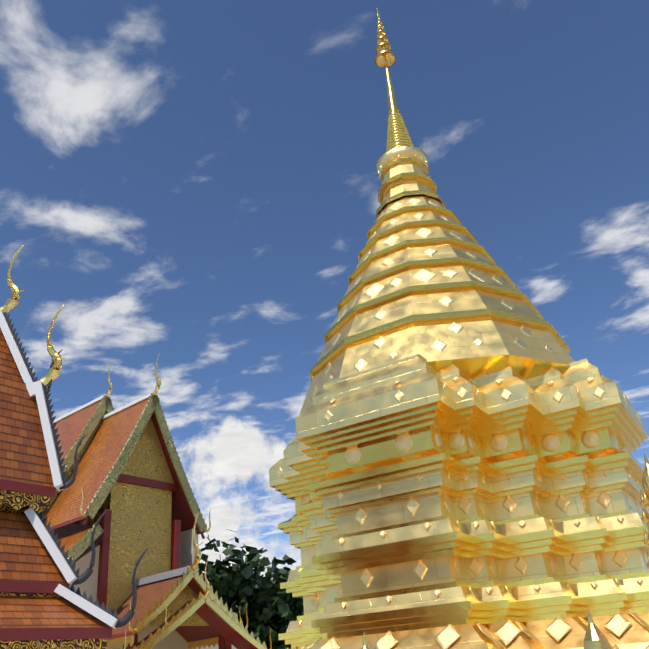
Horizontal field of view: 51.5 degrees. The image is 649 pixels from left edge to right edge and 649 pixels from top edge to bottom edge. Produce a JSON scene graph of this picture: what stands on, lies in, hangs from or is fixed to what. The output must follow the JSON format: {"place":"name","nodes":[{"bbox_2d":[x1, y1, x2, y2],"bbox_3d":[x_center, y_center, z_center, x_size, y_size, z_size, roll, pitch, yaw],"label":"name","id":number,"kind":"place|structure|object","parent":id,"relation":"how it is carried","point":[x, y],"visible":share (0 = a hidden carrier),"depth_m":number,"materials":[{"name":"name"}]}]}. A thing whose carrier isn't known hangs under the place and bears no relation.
{"place":"outdoors","nodes":[
{"label":"outdoors","id":0,"kind":"place"},
{"bbox_2d":[0,0,648,578],"label":"sky","id":1,"kind":"structure","parent":0,"point":[196,184],"materials":[{"name":"blue"}]},
{"label":"ground","id":2,"kind":"structure","parent":0,"visible":0},
{"bbox_2d":[0,245,147,648],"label":"pavilion","id":3,"kind":"structure","parent":2,"relation":"on","point":[43,605],"depth_m":8.33,"materials":[{"name":"tile"}]},
{"bbox_2d":[43,352,271,648],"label":"temple building","id":4,"kind":"structure","parent":2,"relation":"on","point":[131,477],"depth_m":21.98,"materials":[{"name":"tile"}]},
{"bbox_2d":[198,529,302,648],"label":"tree","id":5,"kind":"object","parent":2,"relation":"on","point":[241,583],"visible":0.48,"depth_m":33.14,"materials":[{"name":"green plant"}]},
{"bbox_2d":[259,593,303,647],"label":"tree","id":6,"kind":"object","parent":2,"relation":"on","point":[299,609],"visible":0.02,"depth_m":34.35,"materials":[{"name":"green plant"}]},
{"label":"stupa platform","id":7,"kind":"structure","parent":2,"relation":"on","visible":0},
{"bbox_2d":[269,157,648,648],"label":"stupa","id":8,"kind":"object","parent":7,"relation":"on","point":[372,419],"visible":0.98,"depth_m":13.08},
{"bbox_2d":[376,146,428,176],"bbox_3d":[2.393,-4.813,20.529,1.600,0.400,1.600,-20,-31,27],"label":"lotus moulding","id":9,"kind":"object","parent":8,"relation":"on","point":[401,151],"visible":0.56,"depth_m":19.96,"materials":[{"name":"gold metal"}]},
{"bbox_2d":[377,8,413,151],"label":"spire","id":10,"kind":"structure","parent":9,"relation":"on","point":[398,135],"depth_m":21.04,"materials":[{"name":"gold metal"}]},
{"bbox_2d":[375,20,395,67],"bbox_3d":[1.986,-9.764,23.082,0.680,1.910,0.680,-20,-31,27],"label":"tiered umbrella","id":11,"kind":"object","parent":10,"relation":"attached to","point":[380,52],"visible":0.83,"depth_m":22.91,"materials":[{"name":"gold metal"}]},
{"bbox_2d":[379,154,428,183],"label":"chedi collar drops","id":12,"kind":"object","parent":9,"relation":"attached to","point":[400,157],"visible":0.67,"depth_m":20.02,"materials":[{"name":"gold metal"}]},
{"bbox_2d":[277,198,648,648],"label":"diamond ornaments","id":13,"kind":"object","parent":8,"relation":"attached to","point":[508,631],"visible":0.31,"depth_m":13.03},
{"bbox_2d":[362,606,610,648],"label":"fence","id":14,"kind":"object","parent":7,"relation":"on","point":[595,638],"visible":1,"depth_m":5.92,"materials":[{"name":"gold metal"}]},
{"bbox_2d":[640,453,648,568],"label":"umbrella","id":15,"kind":"object","parent":7,"relation":"on","point":[644,502],"visible":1,"depth_m":6.71,"materials":[{"name":"gold metal"}]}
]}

